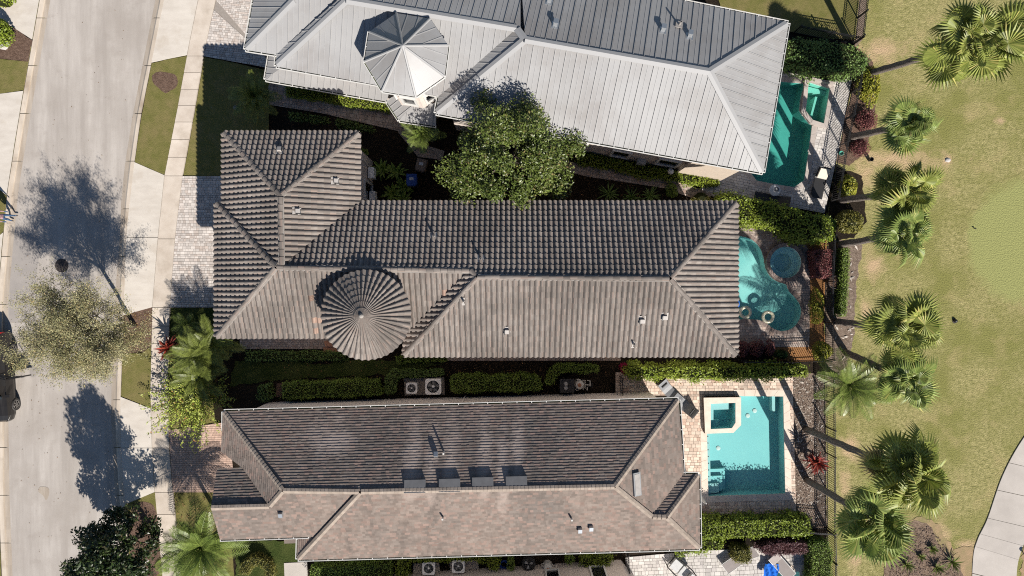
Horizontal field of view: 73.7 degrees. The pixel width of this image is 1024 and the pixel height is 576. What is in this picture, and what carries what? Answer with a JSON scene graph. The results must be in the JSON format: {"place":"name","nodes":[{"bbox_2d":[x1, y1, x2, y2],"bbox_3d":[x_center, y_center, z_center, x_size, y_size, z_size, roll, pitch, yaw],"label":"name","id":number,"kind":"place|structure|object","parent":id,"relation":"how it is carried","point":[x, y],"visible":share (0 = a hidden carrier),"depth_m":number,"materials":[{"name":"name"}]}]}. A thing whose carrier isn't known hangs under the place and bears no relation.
{"place":"outdoors","nodes":[
{"label":"outdoors","id":0,"kind":"place"},
{"bbox_2d":[0,59,27,93],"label":"verge lawn","id":1,"kind":"structure","parent":0,"point":[12,75],"depth_m":40.66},
{"bbox_2d":[6,0,154,575],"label":"road","id":2,"kind":"structure","parent":0,"point":[78,184],"depth_m":40.75,"materials":[{"name":"asphalt"}]},
{"bbox_2d":[0,332,30,421],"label":"parked car","id":3,"kind":"object","parent":2,"relation":"on","point":[9,400],"visible":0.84,"depth_m":39.84,"materials":[{"name":"black paint"}]},
{"bbox_2d":[121,346,151,406],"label":"verge lawn","id":4,"kind":"structure","parent":0,"point":[136,377],"depth_m":40.66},
{"bbox_2d":[125,492,161,575],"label":"verge lawn","id":5,"kind":"structure","parent":0,"point":[150,498],"depth_m":40.66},
{"bbox_2d":[129,502,160,575],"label":"mulch bed","id":6,"kind":"object","parent":5,"relation":"on","point":[147,509],"visible":0.43,"depth_m":40.65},
{"bbox_2d":[135,56,186,174],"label":"verge lawn","id":7,"kind":"structure","parent":0,"point":[159,113],"depth_m":40.66,"materials":[{"name":"plant"}]},
{"bbox_2d":[152,72,177,92],"bbox_3d":[-20.668,-12.242,40.652,1.546,0.001,1.292,0,90,0],"label":"mulch bed","id":8,"kind":"object","parent":7,"relation":"on","point":[165,82],"visible":1,"depth_m":40.65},
{"bbox_2d":[150,0,215,575],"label":"sidewalk","id":9,"kind":"structure","parent":0,"point":[174,173],"depth_m":40.63,"materials":[{"name":"concrete"}]},
{"bbox_2d":[170,308,213,341],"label":"front lawn","id":10,"kind":"structure","parent":0,"point":[197,313],"depth_m":40.70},
{"bbox_2d":[169,349,214,429],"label":"front lawn","id":11,"kind":"structure","parent":0,"point":[208,422],"depth_m":40.70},
{"bbox_2d":[138,361,235,452],"bbox_3d":[-18.904,6.697,39.250,5.739,2.854,5.796,0,90,0],"label":"flowering shrub","id":12,"kind":"object","parent":11,"relation":"on","point":[191,408],"visible":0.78,"depth_m":39.26,"materials":[{"name":"green plant"}]},
{"bbox_2d":[167,352,224,406],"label":"feather palm","id":13,"kind":"object","parent":11,"relation":"on","point":[200,380],"visible":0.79,"depth_m":38.52,"materials":[{"name":"green plant"}]},
{"bbox_2d":[170,176,221,306],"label":"paver driveway","id":14,"kind":"structure","parent":0,"point":[192,285],"depth_m":40.65,"materials":[{"name":"brick"}]},
{"bbox_2d":[169,423,232,491],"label":"brick driveway","id":15,"kind":"structure","parent":0,"point":[191,471],"depth_m":40.65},
{"bbox_2d":[174,492,233,575],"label":"front lawn","id":16,"kind":"structure","parent":0,"point":[181,510],"depth_m":40.70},
{"bbox_2d":[153,495,249,575],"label":"feather palm","id":17,"kind":"object","parent":16,"relation":"on","point":[206,544],"visible":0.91,"depth_m":37.05,"materials":[{"name":"green plant"}]},
{"bbox_2d":[183,57,268,175],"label":"front lawn","id":18,"kind":"structure","parent":0,"point":[214,117],"depth_m":40.70,"materials":[{"name":"plant"}]},
{"bbox_2d":[226,69,282,122],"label":"feather palm","id":19,"kind":"object","parent":18,"relation":"on","point":[252,95],"visible":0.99,"depth_m":38.79,"materials":[{"name":"green plant"}]},
{"bbox_2d":[204,0,266,66],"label":"paver driveway","id":20,"kind":"structure","parent":0,"point":[227,32],"depth_m":40.65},
{"bbox_2d":[235,540,297,575],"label":"side lawn","id":21,"kind":"structure","parent":0,"point":[280,553],"depth_m":40.71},
{"bbox_2d":[239,551,278,575],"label":"hedge","id":22,"kind":"object","parent":21,"relation":"on","point":[264,561],"visible":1,"depth_m":40.13,"materials":[{"name":"green plant"}]},
{"bbox_2d":[230,359,440,386],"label":"side lawn","id":23,"kind":"structure","parent":0,"point":[244,372],"depth_m":40.71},
{"bbox_2d":[211,392,701,561],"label":"shingle house","id":24,"kind":"structure","parent":0,"point":[441,477],"depth_m":34.40,"materials":[{"name":"brown"}]},
{"bbox_2d":[132,0,853,575],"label":"yard ground","id":25,"kind":"structure","parent":0,"point":[384,144],"depth_m":40.76,"materials":[{"name":"soil"}]},
{"bbox_2d":[0,256,155,390],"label":"street tree","id":26,"kind":"object","parent":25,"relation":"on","point":[64,325],"visible":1,"depth_m":35.17,"materials":[{"name":"green plant"}]},
{"bbox_2d":[58,502,162,575],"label":"broadleaf tree","id":27,"kind":"object","parent":25,"relation":"on","point":[101,553],"visible":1,"depth_m":36.39,"materials":[{"name":"green plant"}]},
{"bbox_2d":[120,397,154,502],"bbox_3d":[-22.305,9.690,40.700,2.040,0.120,6.420,0,90,0],"label":"driveway apron","id":28,"kind":"object","parent":25,"relation":"on","point":[137,461],"visible":0.96,"depth_m":40.64,"materials":[{"name":"concrete"}]},
{"bbox_2d":[111,0,163,555],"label":"kerb","id":29,"kind":"structure","parent":25,"relation":"on","point":[120,277],"depth_m":40.70,"materials":[{"name":"concrete"}]},
{"bbox_2d":[123,307,153,353],"bbox_3d":[-22.265,2.521,40.660,1.921,0.001,2.766,0,90,0],"label":"mulch bed","id":30,"kind":"object","parent":25,"relation":"on","point":[138,314],"visible":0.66,"depth_m":40.66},
{"bbox_2d":[123,162,164,314],"bbox_3d":[-22.037,-2.866,40.700,1.942,0.120,9.141,5,90,0],"label":"driveway apron","id":31,"kind":"object","parent":25,"relation":"on","point":[145,203],"visible":0.96,"depth_m":40.64,"materials":[{"name":"concrete"}]},
{"bbox_2d":[152,0,197,62],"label":"driveway apron","id":32,"kind":"object","parent":25,"relation":"on","point":[175,27],"visible":1,"depth_m":40.64,"materials":[{"name":"concrete"}]},
{"bbox_2d":[163,324,232,384],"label":"feather palm","id":33,"kind":"object","parent":25,"relation":"on","point":[185,352],"visible":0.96,"depth_m":38.22,"materials":[{"name":"green plant"}]},
{"bbox_2d":[179,314,245,367],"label":"feather palm","id":34,"kind":"object","parent":25,"relation":"on","point":[219,344],"visible":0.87,"depth_m":38.37,"materials":[{"name":"green plant"}]},
{"bbox_2d":[240,338,332,348],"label":"entry walk","id":35,"kind":"structure","parent":25,"relation":"on","point":[287,343],"depth_m":40.70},
{"bbox_2d":[284,562,307,575],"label":"concrete pad","id":36,"kind":"object","parent":25,"relation":"on","point":[296,569],"visible":1,"depth_m":40.68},
{"bbox_2d":[244,349,348,363],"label":"hedge","id":37,"kind":"object","parent":25,"relation":"on","point":[259,355],"visible":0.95,"depth_m":40.33,"materials":[{"name":"green plant"}]},
{"bbox_2d":[280,375,385,401],"bbox_3d":[-10.594,5.946,40.096,6.187,1.327,1.379,-3,90,0],"label":"hedge","id":38,"kind":"object","parent":25,"relation":"on","point":[338,387],"visible":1,"depth_m":39.88,"materials":[{"name":"green plant"}]},
{"bbox_2d":[284,86,391,114],"bbox_3d":[-10.299,-11.167,40.342,6.446,0.836,0.991,10,90,0],"label":"hedge","id":39,"kind":"object","parent":25,"relation":"on","point":[315,96],"visible":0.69,"depth_m":40.28,"materials":[{"name":"green plant"}]},
{"bbox_2d":[309,559,395,575],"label":"hedge","id":40,"kind":"object","parent":25,"relation":"on","point":[384,567],"visible":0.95,"depth_m":39.93,"materials":[{"name":"green plant"}]},
{"bbox_2d":[268,83,443,159],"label":"front walk","id":41,"kind":"structure","parent":25,"relation":"on","point":[379,118],"depth_m":40.70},
{"bbox_2d":[382,366,444,395],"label":"hedge","id":42,"kind":"object","parent":25,"relation":"on","point":[393,379],"visible":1,"depth_m":40.03,"materials":[{"name":"green plant"}]},
{"bbox_2d":[401,116,446,153],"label":"feather palm","id":43,"kind":"object","parent":25,"relation":"on","point":[424,136],"visible":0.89,"depth_m":38.02,"materials":[{"name":"green plant"}]},
{"bbox_2d":[404,377,444,394],"bbox_3d":[-5.220,5.865,40.720,2.460,0.080,1.080,0,90,0],"label":"concrete pad","id":44,"kind":"object","parent":25,"relation":"on","point":[421,386],"visible":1,"depth_m":40.68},
{"bbox_2d":[425,377,441,394],"bbox_3d":[-4.600,5.758,40.254,0.920,0.893,0.920,0,90,0],"label":"air conditioner","id":45,"kind":"object","parent":44,"relation":"on","point":[433,385],"visible":1,"depth_m":39.81,"materials":[{"name":"paint"}]},
{"bbox_2d":[395,556,502,575],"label":"hedge","id":46,"kind":"object","parent":25,"relation":"on","point":[403,566],"visible":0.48,"depth_m":39.88,"materials":[{"name":"green plant"}]},
{"bbox_2d":[213,130,738,360],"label":"tile house","id":47,"kind":"structure","parent":25,"relation":"on","point":[314,237],"depth_m":34.25,"materials":[{"name":"grey"}]},
{"bbox_2d":[449,370,542,394],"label":"hedge","id":48,"kind":"object","parent":25,"relation":"on","point":[498,382],"visible":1,"depth_m":39.83,"materials":[{"name":"green plant"}]},
{"bbox_2d":[432,88,588,209],"bbox_3d":[-0.114,-7.109,36.437,8.146,8.673,6.373,0,90,0],"label":"broadleaf tree","id":49,"kind":"object","parent":25,"relation":"on","point":[481,149],"visible":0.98,"depth_m":34.10,"materials":[{"name":"green plant"}]},
{"bbox_2d":[393,560,633,575],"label":"stucco house","id":50,"kind":"structure","parent":25,"relation":"on","point":[617,568],"depth_m":39.82,"materials":[{"name":"grey paint"}]},
{"bbox_2d":[243,0,789,181],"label":"metal house","id":51,"kind":"structure","parent":25,"relation":"on","point":[689,87],"depth_m":34.31,"materials":[{"name":"grey"}]},
{"bbox_2d":[447,357,620,360],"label":"side walk","id":52,"kind":"structure","parent":25,"relation":"on","point":[533,359],"depth_m":40.70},
{"bbox_2d":[543,362,599,384],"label":"hedge","id":53,"kind":"object","parent":25,"relation":"on","point":[562,368],"visible":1,"depth_m":40.03,"materials":[{"name":"green plant"}]},
{"bbox_2d":[559,377,592,392],"bbox_3d":[3.803,5.725,40.315,1.995,0.890,0.800,0,90,0],"label":"pool equipment","id":54,"kind":"object","parent":25,"relation":"on","point":[569,384],"visible":1,"depth_m":39.92,"materials":[{"name":"grey plastic"}]},
{"bbox_2d":[578,553,616,567],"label":"hedge","id":55,"kind":"object","parent":25,"relation":"on","point":[597,559],"visible":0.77,"depth_m":39.93,"materials":[{"name":"green plant"}]},
{"bbox_2d":[556,160,711,197],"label":"side walk","id":56,"kind":"structure","parent":25,"relation":"on","point":[608,174],"depth_m":40.70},
{"bbox_2d":[574,152,719,188],"bbox_3d":[8.025,-6.933,40.144,8.829,1.239,1.402,11,90,0],"label":"hedge","id":57,"kind":"object","parent":25,"relation":"on","point":[623,167],"visible":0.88,"depth_m":40.03,"materials":[{"name":"green plant"}]},
{"bbox_2d":[674,537,724,559],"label":"hedge","id":58,"kind":"object","parent":25,"relation":"on","point":[712,544],"visible":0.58,"depth_m":40.03,"materials":[{"name":"green plant"}]},
{"bbox_2d":[616,372,795,514],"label":"pool deck","id":59,"kind":"structure","parent":25,"relation":"on","point":[693,395],"depth_m":40.70,"materials":[{"name":"stone"}]},
{"bbox_2d":[702,396,740,433],"bbox_3d":[12.450,7.545,41.180,2.220,1.560,2.160,0,90,0],"label":"spa","id":60,"kind":"object","parent":59,"relation":"in","point":[722,414],"visible":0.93,"depth_m":40.43,"materials":[{"name":"white stone"}]},
{"bbox_2d":[701,390,791,502],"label":"swimming pool","id":61,"kind":"structure","parent":59,"relation":"in","point":[746,460],"depth_m":41.61,"materials":[{"name":"liquid"}]},
{"bbox_2d":[620,358,810,385],"bbox_3d":[11.866,4.874,39.851,10.975,1.862,1.694,0,90,0],"label":"hedge","id":62,"kind":"object","parent":25,"relation":"on","point":[691,371],"visible":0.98,"depth_m":39.43,"materials":[{"name":"green plant"}]},
{"bbox_2d":[627,548,803,575],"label":"pool deck","id":63,"kind":"structure","parent":25,"relation":"on","point":[701,564],"depth_m":40.70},
{"bbox_2d":[726,541,751,564],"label":"shrub","id":64,"kind":"object","parent":63,"relation":"on","point":[739,552],"visible":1,"depth_m":39.75,"materials":[{"name":"green plant"}]},
{"bbox_2d":[768,554,795,575],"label":"sun lounger","id":65,"kind":"object","parent":63,"relation":"on","point":[785,569],"visible":0.9,"depth_m":40.37,"materials":[{"name":"beige fabric"}]},
{"bbox_2d":[702,508,812,543],"bbox_3d":[14.000,13.961,39.915,7.274,1.701,1.914,0,90,0],"label":"hedge","id":66,"kind":"object","parent":25,"relation":"on","point":[736,524],"visible":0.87,"depth_m":39.58,"materials":[{"name":"green plant"}]},
{"bbox_2d":[711,189,835,246],"bbox_3d":[15.202,-4.035,39.775,7.421,2.017,2.500,17,90,0],"label":"hedge","id":67,"kind":"object","parent":25,"relation":"on","point":[787,224],"visible":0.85,"depth_m":39.33,"materials":[{"name":"green plant"}]},
{"bbox_2d":[738,225,809,346],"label":"pool deck","id":68,"kind":"structure","parent":25,"relation":"on","point":[752,332],"depth_m":40.70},
{"bbox_2d":[738,232,804,334],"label":"swimming pool","id":69,"kind":"structure","parent":68,"relation":"in","point":[761,290],"depth_m":41.56,"materials":[{"name":"liquid"}]},
{"bbox_2d":[765,243,804,281],"bbox_3d":[16.200,-1.515,40.820,2.301,0.880,2.301,0,90,0],"label":"spa","id":70,"kind":"object","parent":68,"relation":"in","point":[785,263],"visible":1,"depth_m":40.86,"materials":[{"name":"liquid"}]},
{"bbox_2d":[701,71,851,212],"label":"pool deck","id":71,"kind":"structure","parent":25,"relation":"on","point":[827,144],"depth_m":40.70,"materials":[{"name":"stone"}]},
{"bbox_2d":[745,77,816,191],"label":"swimming pool","id":72,"kind":"structure","parent":71,"relation":"in","point":[789,165],"depth_m":41.76,"materials":[{"name":"liquid"}]},
{"bbox_2d":[801,77,834,128],"bbox_3d":[18.049,-10.997,40.910,1.810,1.500,2.818,10,90,0],"label":"spa","id":73,"kind":"object","parent":71,"relation":"in","point":[817,100],"visible":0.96,"depth_m":40.67,"materials":[{"name":"liquid"}]},
{"bbox_2d":[808,166,831,198],"bbox_3d":[18.182,-6.210,40.289,0.724,0.822,1.819,13,90,0],"label":"sun lounger","id":74,"kind":"object","parent":71,"relation":"on","point":[819,181],"visible":1,"depth_m":40.37,"materials":[{"name":"fabric"}]},
{"bbox_2d":[782,36,869,84],"bbox_3d":[18.011,-13.343,39.679,5.732,2.176,2.689,0,90,0],"label":"hedge","id":75,"kind":"object","parent":71,"relation":"on","point":[821,60],"visible":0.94,"depth_m":39.23,"materials":[{"name":"green plant"}]},
{"bbox_2d":[753,535,808,556],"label":"hedge","id":76,"kind":"object","parent":25,"relation":"on","point":[779,546],"visible":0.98,"depth_m":39.83,"materials":[{"name":"purple plant"}]},
{"bbox_2d":[773,241,826,363],"bbox_3d":[17.226,0.740,40.738,3.318,0.001,7.631,0,90,0],"label":"straw bed","id":77,"kind":"object","parent":25,"relation":"on","point":[817,334],"visible":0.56,"depth_m":40.74,"materials":[{"name":"brown plant"}]},
{"bbox_2d":[808,287,823,323],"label":"shrub","id":78,"kind":"object","parent":77,"relation":"on","point":[817,307],"visible":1,"depth_m":40.03,"materials":[{"name":"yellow plant"}]},
{"bbox_2d":[805,247,832,279],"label":"hedge","id":79,"kind":"object","parent":77,"relation":"on","point":[819,262],"visible":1,"depth_m":39.83,"materials":[{"name":"red plant"}]},
{"bbox_2d":[824,234,836,360],"bbox_3d":[18.677,0.554,40.115,0.195,1.290,7.339,1,90,0],"label":"picket fence","id":80,"kind":"object","parent":77,"relation":"on","point":[825,296],"visible":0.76,"depth_m":39.74,"materials":[{"name":"black metal"}]},
{"bbox_2d":[793,373,826,528],"bbox_3d":[17.697,9.731,40.734,2.315,0.001,9.428,0,90,0],"label":"bark bed","id":81,"kind":"object","parent":25,"relation":"on","point":[801,506],"visible":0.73,"depth_m":40.73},
{"bbox_2d":[800,449,831,474],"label":"spiky plant","id":82,"kind":"object","parent":81,"relation":"on","point":[817,463],"visible":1,"depth_m":39.63,"materials":[{"name":"red plant"}]},
{"bbox_2d":[804,477,915,569],"bbox_3d":[17.454,11.473,35.989,3.565,9.545,4.357,0,90,0],"label":"fan palm","id":83,"kind":"object","parent":81,"relation":"on","point":[886,539],"visible":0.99,"depth_m":32.72,"materials":[{"name":"green plant"}]},
{"bbox_2d":[803,420,953,521],"bbox_3d":[18.002,8.681,34.977,4.418,11.595,4.187,-24,90,0],"label":"fan palm","id":84,"kind":"object","parent":81,"relation":"on","point":[894,464],"visible":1,"depth_m":30.73,"materials":[{"name":"green plant"}]},
{"bbox_2d":[800,534,835,575],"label":"hedge","id":85,"kind":"object","parent":25,"relation":"on","point":[818,558],"visible":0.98,"depth_m":39.63,"materials":[{"name":"green plant"}]},
{"bbox_2d":[792,24,864,44],"bbox_3d":[18.568,-14.856,40.115,3.736,1.290,0.094,10,90,0],"label":"picket fence","id":86,"kind":"object","parent":25,"relation":"on","point":[822,31],"visible":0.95,"depth_m":40.00,"materials":[{"name":"black metal"}]},
{"bbox_2d":[825,375,836,534],"bbox_3d":[18.750,9.720,40.115,0.076,1.290,9.165,0,90,0],"label":"picket fence","id":87,"kind":"object","parent":25,"relation":"on","point":[834,471],"visible":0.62,"depth_m":39.98,"materials":[{"name":"black metal"}]},
{"bbox_2d":[830,71,863,201],"bbox_3d":[19.653,-8.900,40.115,0.171,1.290,7.644,11,90,0],"label":"picket fence","id":88,"kind":"object","parent":25,"relation":"on","point":[851,123],"visible":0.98,"depth_m":39.97,"materials":[{"name":"black metal"}]},
{"bbox_2d":[0,0,1023,575],"bbox_3d":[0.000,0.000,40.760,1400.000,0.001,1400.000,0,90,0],"label":"ground","id":89,"kind":"structure","parent":0,"point":[974,422],"depth_m":40.76,"materials":[{"name":"plant"}]},
{"bbox_2d":[0,91,22,194],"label":"driveway concrete","id":90,"kind":"object","parent":89,"relation":"on","point":[10,104],"visible":1,"depth_m":40.65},
{"bbox_2d":[0,24,32,61],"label":"mulch bed","id":91,"kind":"object","parent":89,"relation":"on","point":[19,48],"visible":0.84,"depth_m":40.66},
{"bbox_2d":[0,0,38,38],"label":"driveway concrete","id":92,"kind":"object","parent":89,"relation":"on","point":[19,15],"visible":0.8,"depth_m":40.65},
{"bbox_2d":[0,0,49,575],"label":"kerb","id":93,"kind":"structure","parent":89,"relation":"on","point":[11,202],"depth_m":40.72,"materials":[{"name":"concrete"}]},
{"bbox_2d":[824,240,862,386],"bbox_3d":[19.524,1.525,40.746,2.124,0.001,8.892,5,90,0],"label":"bark bed","id":94,"kind":"object","parent":89,"relation":"on","point":[854,253],"visible":0.49,"depth_m":40.75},
{"bbox_2d":[834,247,849,316],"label":"hedge","id":95,"kind":"object","parent":94,"relation":"on","point":[842,273],"visible":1,"depth_m":39.98,"materials":[{"name":"green plant"}]},
{"bbox_2d":[812,347,890,420],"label":"feather palm","id":96,"kind":"object","parent":94,"relation":"on","point":[862,388],"visible":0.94,"depth_m":37.10,"materials":[{"name":"green plant"}]},
{"bbox_2d":[836,201,935,271],"bbox_3d":[19.502,-2.626,36.652,3.321,8.222,3.685,0,90,0],"label":"fan palm","id":97,"kind":"object","parent":94,"relation":"on","point":[897,231],"visible":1,"depth_m":33.57,"materials":[{"name":"green plant"}]},
{"bbox_2d":[832,289,946,365],"bbox_3d":[19.453,1.756,36.538,3.729,8.454,4.068,-45,90,0],"label":"fan palm","id":98,"kind":"object","parent":94,"relation":"on","point":[888,326],"visible":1,"depth_m":33.09,"materials":[{"name":"green plant"}]},
{"bbox_2d":[842,347,941,412],"bbox_3d":[19.941,4.509,36.982,3.233,7.622,3.254,11,90,0],"label":"fan palm","id":99,"kind":"object","parent":94,"relation":"on","point":[895,382],"visible":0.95,"depth_m":33.96,"materials":[{"name":"green plant"}]},
{"bbox_2d":[828,167,866,240],"bbox_3d":[20.009,-5.056,40.742,2.343,0.001,4.510,0,90,0],"label":"mulch bed","id":100,"kind":"object","parent":89,"relation":"on","point":[835,208],"visible":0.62,"depth_m":40.74,"materials":[{"name":"wood"}]},
{"bbox_2d":[837,174,857,196],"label":"shrub","id":101,"kind":"object","parent":100,"relation":"on","point":[848,185],"visible":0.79,"depth_m":39.96,"materials":[{"name":"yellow plant"}]},
{"bbox_2d":[834,210,863,233],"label":"shrub","id":102,"kind":"object","parent":100,"relation":"on","point":[849,221],"visible":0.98,"depth_m":39.92,"materials":[{"name":"green plant"}]},
{"bbox_2d":[836,161,946,213],"bbox_3d":[19.459,-4.837,36.583,3.527,8.380,3.492,0,90,0],"label":"fan palm","id":103,"kind":"object","parent":100,"relation":"on","point":[915,188],"visible":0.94,"depth_m":33.48,"materials":[{"name":"green plant"}]},
{"bbox_2d":[836,46,875,165],"bbox_3d":[20.792,-10.803,40.742,1.899,0.001,7.165,9,90,0],"label":"mulch bed","id":104,"kind":"object","parent":89,"relation":"on","point":[851,158],"visible":0.38,"depth_m":40.74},
{"bbox_2d":[855,109,877,130],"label":"shrub","id":105,"kind":"object","parent":104,"relation":"on","point":[867,120],"visible":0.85,"depth_m":40.19,"materials":[{"name":"red plant"}]},
{"bbox_2d":[854,65,880,108],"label":"shrub","id":106,"kind":"object","parent":104,"relation":"on","point":[870,86],"visible":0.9,"depth_m":39.95,"materials":[{"name":"yellow plant"}]},
{"bbox_2d":[847,93,943,158],"bbox_3d":[20.394,-8.204,37.178,3.392,7.238,3.231,0,90,0],"label":"fan palm","id":107,"kind":"object","parent":104,"relation":"on","point":[903,119],"visible":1,"depth_m":34.52,"materials":[{"name":"green plant"}]},
{"bbox_2d":[863,0,1023,93],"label":"fan palm","id":108,"kind":"object","parent":104,"relation":"on","point":[964,47],"visible":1,"depth_m":31.79,"materials":[{"name":"green plant"}]},
{"bbox_2d":[909,517,974,575],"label":"sand edge","id":109,"kind":"object","parent":89,"relation":"on","point":[964,553],"visible":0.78,"depth_m":40.74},
{"bbox_2d":[884,520,963,575],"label":"bark bed","id":110,"kind":"object","parent":109,"relation":"on","point":[917,525],"visible":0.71,"depth_m":40.74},
{"bbox_2d":[794,378,957,575],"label":"bark chips","id":111,"kind":"object","parent":110,"relation":"on","point":[821,497],"visible":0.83,"depth_m":40.72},
{"bbox_2d":[960,174,1023,306],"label":"putting green","id":112,"kind":"object","parent":89,"relation":"on","point":[992,250],"visible":1,"depth_m":40.76,"materials":[{"name":"plant"}]},
{"bbox_2d":[719,0,858,39],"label":"back lawn","id":113,"kind":"structure","parent":0,"point":[839,16],"depth_m":40.71,"materials":[{"name":"plant"}]},
{"bbox_2d":[972,437,1023,575],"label":"cart path","id":114,"kind":"structure","parent":0,"point":[989,559],"depth_m":40.71,"materials":[{"name":"concrete"}]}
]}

